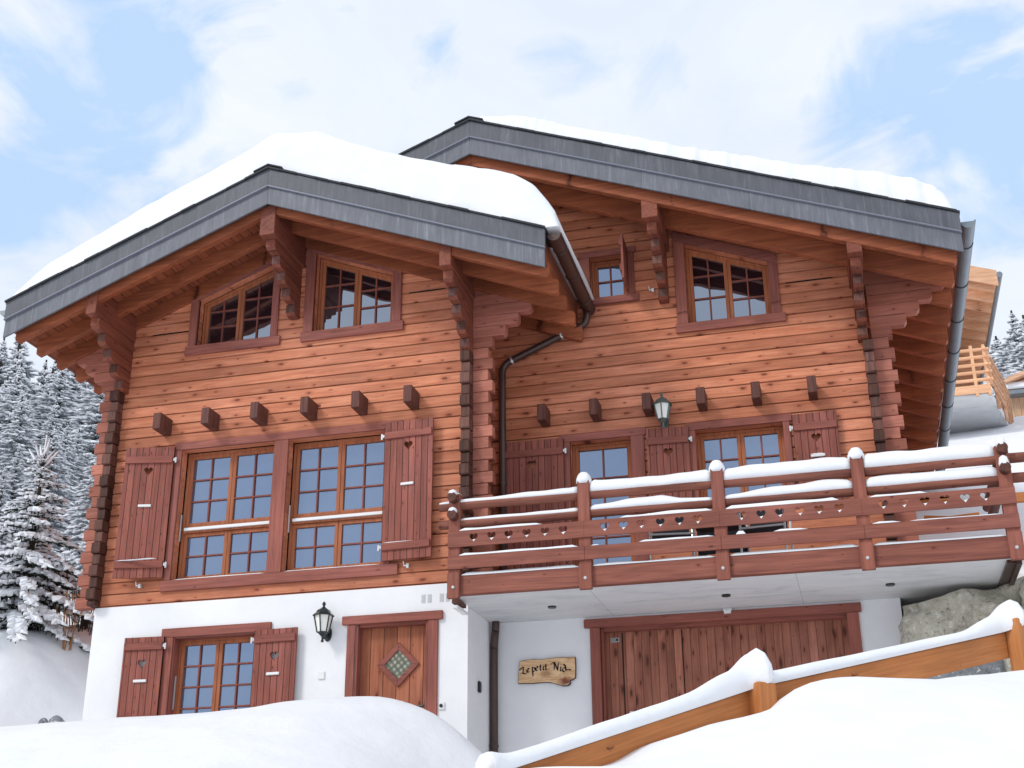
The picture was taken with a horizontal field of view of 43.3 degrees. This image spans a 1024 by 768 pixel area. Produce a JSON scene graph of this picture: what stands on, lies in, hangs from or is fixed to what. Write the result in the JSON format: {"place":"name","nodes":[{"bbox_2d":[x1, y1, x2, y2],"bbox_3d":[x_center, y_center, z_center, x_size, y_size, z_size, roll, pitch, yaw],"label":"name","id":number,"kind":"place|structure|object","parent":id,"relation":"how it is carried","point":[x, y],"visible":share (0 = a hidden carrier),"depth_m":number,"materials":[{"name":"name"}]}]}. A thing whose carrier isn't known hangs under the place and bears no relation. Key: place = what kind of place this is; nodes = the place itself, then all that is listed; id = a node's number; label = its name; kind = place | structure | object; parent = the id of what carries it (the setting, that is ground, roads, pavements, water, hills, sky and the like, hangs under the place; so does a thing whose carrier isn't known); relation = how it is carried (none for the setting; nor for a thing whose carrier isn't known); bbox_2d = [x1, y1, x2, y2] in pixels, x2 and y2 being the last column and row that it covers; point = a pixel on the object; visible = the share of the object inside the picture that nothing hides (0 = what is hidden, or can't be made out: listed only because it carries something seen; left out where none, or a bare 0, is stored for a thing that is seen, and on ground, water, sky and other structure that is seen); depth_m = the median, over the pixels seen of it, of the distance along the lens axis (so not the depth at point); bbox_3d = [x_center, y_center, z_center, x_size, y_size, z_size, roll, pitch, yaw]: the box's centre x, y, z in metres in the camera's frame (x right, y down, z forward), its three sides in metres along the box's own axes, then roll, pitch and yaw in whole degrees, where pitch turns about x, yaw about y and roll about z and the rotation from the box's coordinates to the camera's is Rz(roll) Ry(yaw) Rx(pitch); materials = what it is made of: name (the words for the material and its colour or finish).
{"place":"outdoors","nodes":[
{"label":"outdoors","id":0,"kind":"place"},
{"bbox_2d":[56,591,81,650],"bbox_3d":[-5.769,3.070,16.916,0.550,0.852,0.412,-18,-28,37],"label":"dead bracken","id":1,"kind":"object","parent":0,"point":[64,628],"visible":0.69,"depth_m":16.89,"materials":[{"name":"brown plant"}]},
{"bbox_2d":[0,416,1023,767],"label":"snow ground","id":2,"kind":"structure","parent":0,"point":[910,722],"depth_m":10.58,"materials":[{"name":"white snow"}]},
{"bbox_2d":[0,376,10,423],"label":"conifer tree","id":3,"kind":"object","parent":2,"relation":"on","point":[5,386],"visible":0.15,"depth_m":46.90,"materials":[{"name":"white plant"}]},
{"bbox_2d":[0,465,14,565],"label":"conifer tree","id":4,"kind":"object","parent":2,"relation":"on","point":[5,499],"visible":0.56,"depth_m":24.16,"materials":[{"name":"white plant"}]},
{"bbox_2d":[0,338,14,423],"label":"conifer tree","id":5,"kind":"object","parent":2,"relation":"on","point":[3,361],"visible":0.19,"depth_m":55.13,"materials":[{"name":"white plant"}]},
{"bbox_2d":[2,443,30,521],"bbox_3d":[-10.427,2.530,26.906,1.454,2.713,1.392,5,-23,-12],"label":"conifer tree","id":6,"kind":"object","parent":2,"relation":"on","point":[16,472],"visible":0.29,"depth_m":27.04,"materials":[{"name":"white plant"}]},
{"bbox_2d":[0,349,36,422],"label":"conifer tree","id":7,"kind":"object","parent":2,"relation":"on","point":[14,368],"visible":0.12,"depth_m":55.01,"materials":[{"name":"white plant"}]},
{"bbox_2d":[0,362,38,456],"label":"conifer tree","id":8,"kind":"object","parent":2,"relation":"on","point":[14,393],"visible":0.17,"depth_m":41.23,"materials":[{"name":"white plant"}]},
{"bbox_2d":[0,388,39,505],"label":"conifer tree","id":9,"kind":"object","parent":2,"relation":"on","point":[17,431],"visible":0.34,"depth_m":31.68,"materials":[{"name":"white plant"}]},
{"bbox_2d":[1,396,41,456],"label":"conifer tree","id":10,"kind":"object","parent":2,"relation":"on","point":[32,417],"visible":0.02,"depth_m":40.59,"materials":[{"name":"white plant"}]},
{"bbox_2d":[4,336,42,411],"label":"conifer tree","id":11,"kind":"object","parent":2,"relation":"on","point":[32,386],"visible":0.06,"depth_m":64.51,"materials":[{"name":"white plant"}]},
{"bbox_2d":[29,360,50,399],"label":"conifer tree","id":12,"kind":"object","parent":2,"relation":"on","point":[43,373],"visible":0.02,"depth_m":64.74,"materials":[{"name":"white plant"}]},
{"bbox_2d":[6,426,77,556],"bbox_3d":[-9.349,2.490,25.985,2.340,3.496,2.350,-15,-27,29],"label":"conifer tree","id":13,"kind":"object","parent":2,"relation":"on","point":[57,525],"visible":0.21,"depth_m":25.98,"materials":[{"name":"white plant"}]},
{"bbox_2d":[30,368,54,414],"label":"conifer tree","id":14,"kind":"object","parent":2,"relation":"on","point":[36,403],"visible":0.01,"depth_m":56.47,"materials":[{"name":"white plant"}]},
{"bbox_2d":[38,718,47,723],"bbox_3d":[-4.865,3.528,13.373,0.104,0.125,0.092,20,-30,-41],"label":"stone","id":15,"kind":"object","parent":2,"relation":"on","point":[43,720],"visible":0.46,"depth_m":13.35,"materials":[{"name":"grey stone"}]},
{"bbox_2d":[36,393,54,428],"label":"conifer tree","id":16,"kind":"object","parent":2,"relation":"on","point":[50,394],"visible":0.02,"depth_m":47.15,"materials":[{"name":"white plant"}]},
{"bbox_2d":[31,361,60,409],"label":"conifer tree","id":17,"kind":"object","parent":2,"relation":"on","point":[56,371],"visible":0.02,"depth_m":64.59,"materials":[{"name":"white plant"}]},
{"bbox_2d":[29,399,63,477],"bbox_3d":[-11.859,2.560,32.654,2.380,4.659,2.749,-9,-24,23],"label":"conifer tree","id":18,"kind":"object","parent":2,"relation":"on","point":[48,427],"visible":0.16,"depth_m":33.08,"materials":[{"name":"white plant"}]},
{"bbox_2d":[0,435,93,652],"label":"spruce tree","id":19,"kind":"object","parent":2,"relation":"on","point":[34,600],"visible":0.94,"depth_m":17.25,"materials":[{"name":"white plant"}]},
{"bbox_2d":[26,422,84,524],"bbox_3d":[-10.653,2.460,30.371,1.995,3.307,2.183,6,-23,-11],"label":"conifer tree","id":20,"kind":"object","parent":2,"relation":"on","point":[65,442],"visible":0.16,"depth_m":30.53,"materials":[{"name":"white plant"}]},
{"bbox_2d":[48,715,64,722],"bbox_3d":[-4.687,3.526,13.287,0.175,0.218,0.184,-6,-23,14],"label":"stone","id":21,"kind":"object","parent":2,"relation":"on","point":[56,718],"visible":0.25,"depth_m":13.26,"materials":[{"name":"grey stone"}]},
{"bbox_2d":[32,369,83,444],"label":"conifer tree","id":22,"kind":"object","parent":2,"relation":"on","point":[61,391],"visible":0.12,"depth_m":41.81,"materials":[{"name":"white plant"}]},
{"bbox_2d":[41,371,84,419],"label":"conifer tree","id":23,"kind":"object","parent":2,"relation":"on","point":[74,383],"visible":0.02,"depth_m":53.61,"materials":[{"name":"white plant"}]},
{"bbox_2d":[55,553,93,634],"bbox_3d":[-5.761,2.864,17.541,0.733,1.150,0.749,-10,-24,22],"label":"bare bush","id":24,"kind":"object","parent":2,"relation":"on","point":[83,623],"visible":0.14,"depth_m":17.42,"materials":[{"name":"brown plant"}]},
{"bbox_2d":[60,457,96,569],"bbox_3d":[-7.766,2.472,24.170,1.756,3.423,1.896,13,-26,-30],"label":"conifer tree","id":25,"kind":"object","parent":2,"relation":"on","point":[76,529],"visible":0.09,"depth_m":23.92,"materials":[{"name":"white plant"}]},
{"bbox_2d":[69,429,89,504],"bbox_3d":[-11.118,2.946,32.491,2.589,3.812,2.256,0,-23,2],"label":"conifer tree","id":26,"kind":"object","parent":2,"relation":"on","point":[82,461],"visible":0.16,"depth_m":32.84,"materials":[{"name":"white plant"}]},
{"bbox_2d":[71,520,88,586],"bbox_3d":[-7.212,2.631,23.578,1.864,3.286,1.901,-14,-27,30],"label":"conifer tree","id":27,"kind":"object","parent":2,"relation":"on","point":[77,555],"visible":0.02,"depth_m":23.10,"materials":[{"name":"white plant"}]},
{"bbox_2d":[65,381,98,439],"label":"conifer tree","id":28,"kind":"object","parent":2,"relation":"on","point":[83,387],"visible":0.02,"depth_m":47.51,"materials":[{"name":"white plant"}]},
{"bbox_2d":[61,389,104,474],"bbox_3d":[-12.755,2.600,39.332,4.282,6.771,4.196,-2,-24,4],"label":"conifer tree","id":29,"kind":"object","parent":2,"relation":"on","point":[88,432],"visible":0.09,"depth_m":39.66,"materials":[{"name":"white plant"}]},
{"bbox_2d":[72,382,96,439],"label":"conifer tree","id":30,"kind":"object","parent":2,"relation":"on","point":[90,392],"visible":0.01,"depth_m":47.08,"materials":[{"name":"white plant"}]},
{"bbox_2d":[84,441,98,484],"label":"conifer tree","id":31,"kind":"object","parent":2,"relation":"on","point":[91,463],"visible":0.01,"depth_m":33.49,"materials":[{"name":"white plant"}]},
{"bbox_2d":[0,116,1023,752],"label":"chalet","id":32,"kind":"object","parent":2,"relation":"on","point":[288,370],"visible":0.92,"depth_m":16.14,"materials":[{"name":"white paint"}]},
{"bbox_2d":[158,622,271,715],"bbox_3d":[-3.578,3.628,15.559,1.460,1.390,0.242,-6,-23,14],"label":"window","id":33,"kind":"structure","parent":32,"relation":"in","point":[201,673],"depth_m":15.70,"materials":[{"name":"brown wood"}]},
{"bbox_2d":[177,446,273,578],"bbox_3d":[-3.616,1.651,16.450,1.300,1.725,0.160,-6,-23,14],"label":"window","id":34,"kind":"structure","parent":32,"relation":"in","point":[225,526],"depth_m":16.49,"materials":[{"name":"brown wood"}]},
{"bbox_2d":[184,261,280,356],"bbox_3d":[-3.711,-1.053,17.519,1.380,1.391,0.242,-6,-23,14],"label":"window","id":35,"kind":"structure","parent":32,"relation":"in","point":[245,317],"depth_m":17.52,"materials":[{"name":"brown wood"}]},
{"bbox_2d":[5,131,593,304],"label":"roof snow","id":36,"kind":"structure","parent":32,"relation":"on","point":[482,190],"depth_m":16.53,"materials":[{"name":"white snow"}]},
{"bbox_2d":[312,602,334,641],"bbox_3d":[-2.227,2.815,15.244,0.234,0.483,0.298,-6,-23,14],"label":"wall lantern","id":37,"kind":"object","parent":32,"relation":"attached to","point":[323,617],"depth_m":15.18,"materials":[{"name":"black metal"}]},
{"bbox_2d":[287,435,384,570],"bbox_3d":[-2.163,1.495,16.093,1.310,1.720,0.160,-6,-23,14],"label":"window","id":38,"kind":"structure","parent":32,"relation":"in","point":[335,516],"depth_m":16.13,"materials":[{"name":"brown wood"}]},
{"bbox_2d":[300,249,403,342],"bbox_3d":[-2.069,-1.275,17.135,1.430,1.485,0.242,-6,-23,14],"label":"window","id":39,"kind":"structure","parent":32,"relation":"in","point":[353,301],"depth_m":17.13,"materials":[{"name":"brown wood"}]},
{"bbox_2d":[342,610,442,714],"bbox_3d":[-1.383,3.796,14.830,1.250,2.292,0.205,-6,-23,14],"label":"front door","id":40,"kind":"structure","parent":32,"relation":"in","point":[395,656],"depth_m":15.10,"materials":[{"name":"brown wood"}]},
{"bbox_2d":[119,453,820,579],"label":"ledge snow","id":41,"kind":"structure","parent":32,"relation":"on","point":[289,570],"depth_m":15.92,"materials":[{"name":"white snow"}]},
{"bbox_2d":[518,657,575,686],"bbox_3d":[0.421,3.463,15.468,0.713,0.345,0.050,-6,-23,14],"label":"name sign","id":42,"kind":"object","parent":32,"relation":"attached to","point":[560,671],"visible":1,"depth_m":15.45,"materials":[{"name":"brown wood"}]},
{"bbox_2d":[560,427,649,565],"bbox_3d":[1.191,1.667,16.163,1.120,2.211,0.234,-6,-23,14],"label":"window","id":43,"kind":"structure","parent":32,"relation":"in","point":[619,459],"depth_m":16.42,"materials":[{"name":"brown wood"}]},
{"bbox_2d":[577,246,639,307],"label":"window","id":44,"kind":"structure","parent":32,"relation":"in","point":[608,287],"depth_m":17.42,"materials":[{"name":"brown wood"}]},
{"bbox_2d":[652,392,671,427],"bbox_3d":[1.899,0.334,16.243,0.234,0.483,0.298,-6,-23,14],"label":"wall lantern","id":45,"kind":"object","parent":32,"relation":"attached to","point":[662,405],"depth_m":16.17,"materials":[{"name":"metal"}]},
{"bbox_2d":[480,115,951,207],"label":"roof snow","id":46,"kind":"structure","parent":32,"relation":"on","point":[891,186],"depth_m":16.12,"materials":[{"name":"white snow"}]},
{"bbox_2d":[584,602,862,724],"bbox_3d":[2.474,3.780,14.862,3.250,2.292,0.245,-6,-23,14],"label":"garage door","id":47,"kind":"structure","parent":32,"relation":"in","point":[650,660],"depth_m":15.23,"materials":[{"name":"brown wood"}]},
{"bbox_2d":[672,232,785,333],"bbox_3d":[2.832,-1.383,16.935,1.405,1.493,0.242,-6,-23,14],"label":"window","id":48,"kind":"structure","parent":32,"relation":"in","point":[752,297],"depth_m":16.93,"materials":[{"name":"brown wood"}]},
{"bbox_2d":[472,498,986,540],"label":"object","id":49,"kind":"structure","parent":32,"relation":"on","point":[883,507],"depth_m":13.88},
{"bbox_2d":[685,413,795,509],"bbox_3d":[2.848,1.020,15.944,1.310,1.195,0.242,-6,-23,14],"label":"window","id":50,"kind":"structure","parent":32,"relation":"in","point":[767,445],"depth_m":16.08,"materials":[{"name":"brown wood"}]},
{"bbox_2d":[517,618,1023,767],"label":"ramp fence","id":51,"kind":"object","parent":2,"relation":"on","point":[759,697],"visible":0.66,"depth_m":8.59,"materials":[{"name":"brown wood"}]},
{"bbox_2d":[475,599,1023,767],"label":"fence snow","id":52,"kind":"structure","parent":51,"relation":"on","point":[746,672],"depth_m":8.35,"materials":[{"name":"white snow"}]},
{"bbox_2d":[898,576,1023,643],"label":"boulder","id":53,"kind":"object","parent":2,"relation":"on","point":[959,610],"visible":0.33,"depth_m":13.99,"materials":[{"name":"grey stone"}]},
{"bbox_2d":[920,492,1023,518],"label":"terrace fence","id":54,"kind":"object","parent":2,"relation":"on","point":[1020,497],"visible":0.16,"depth_m":15.87,"materials":[{"name":"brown wood"}]},
{"bbox_2d":[938,266,1013,434],"bbox_3d":[10.446,1.989,34.688,5.584,6.218,11.601,-6,-23,14],"label":"neighbour chalet","id":55,"kind":"object","parent":2,"relation":"on","point":[976,405],"visible":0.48,"depth_m":31.00,"materials":[{"name":"brown wood"}]},
{"bbox_2d":[983,336,1007,383],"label":"conifer tree","id":56,"kind":"object","parent":2,"relation":"on","point":[995,346],"visible":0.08,"depth_m":64.28,"materials":[{"name":"white plant"}]},
{"bbox_2d":[984,310,1023,395],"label":"conifer tree","id":57,"kind":"object","parent":2,"relation":"on","point":[1012,341],"visible":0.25,"depth_m":62.27,"materials":[{"name":"white plant"}]},
{"bbox_2d":[994,370,1023,416],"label":"chalet","id":58,"kind":"object","parent":2,"relation":"on","point":[1017,399],"visible":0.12,"depth_m":41.20,"materials":[{"name":"brown wood"}]},
{"bbox_2d":[991,381,1023,393],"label":"roof snow","id":59,"kind":"structure","parent":58,"relation":"on","point":[1014,385],"depth_m":41.11,"materials":[{"name":"white snow"}]},
{"bbox_2d":[1003,328,1023,380],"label":"conifer tree","id":60,"kind":"object","parent":2,"relation":"on","point":[1019,358],"visible":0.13,"depth_m":59.90,"materials":[{"name":"white plant"}]},
{"bbox_2d":[1018,315,1023,332],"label":"conifer tree","id":61,"kind":"object","parent":2,"relation":"on","point":[1021,323],"visible":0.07,"depth_m":66.60,"materials":[{"name":"white plant"}]},
{"bbox_2d":[1019,579,1023,609],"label":"boulder","id":62,"kind":"object","parent":2,"relation":"on","point":[1021,591],"visible":0.48,"depth_m":13.63,"materials":[{"name":"grey stone"}]},
{"bbox_3d":[5.210,4.051,13.590,1.670,0.947,0.755,-6,-23,14],"label":"boulder","id":63,"kind":"object","parent":2,"relation":"on","visible":0},
{"bbox_2d":[926,660,1006,678],"bbox_3d":[4.862,3.396,13.931,1.022,0.784,0.835,-6,-23,14],"label":"boulder","id":64,"kind":"object","parent":63,"relation":"on","point":[994,667],"visible":0.06,"depth_m":13.66,"materials":[{"name":"grey stone"}]},
{"bbox_2d":[1003,658,1011,671],"bbox_3d":[5.621,3.186,13.702,0.773,0.780,0.991,-6,-23,14],"label":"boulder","id":65,"kind":"object","parent":63,"relation":"on","point":[1007,665],"visible":0.08,"depth_m":13.50,"materials":[{"name":"beige stone"}]},
{"bbox_2d":[0,0,1023,385],"label":"sky","id":66,"kind":"structure","parent":0,"point":[109,108],"materials":[{"name":"blue"}]},
{"bbox_2d":[439,436,1008,575],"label":"railing snow","id":67,"kind":"structure","parent":0,"point":[887,458],"depth_m":13.95,"materials":[{"name":"white snow"}]},
{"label":"balcony snow","id":68,"kind":"object","parent":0,"visible":0},
{"bbox_2d":[647,513,695,559],"bbox_3d":[1.818,1.746,14.691,0.518,0.936,0.588,-3,-23,6],"label":"patio chair","id":69,"kind":"object","parent":68,"relation":"on","point":[671,534],"visible":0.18,"depth_m":14.50,"materials":[{"name":"grey fabric"}]},
{"bbox_2d":[696,525,747,555],"bbox_3d":[2.433,1.966,14.803,0.560,0.600,0.600,-6,-23,14],"label":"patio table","id":70,"kind":"object","parent":68,"relation":"on","point":[733,530],"visible":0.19,"depth_m":14.64,"materials":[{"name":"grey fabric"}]},
{"bbox_2d":[738,509,793,551],"bbox_3d":[2.844,1.626,14.421,0.518,0.936,0.588,-9,-24,19],"label":"patio chair","id":71,"kind":"object","parent":68,"relation":"on","point":[763,527],"visible":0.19,"depth_m":14.29,"materials":[{"name":"grey fabric"}]}
]}

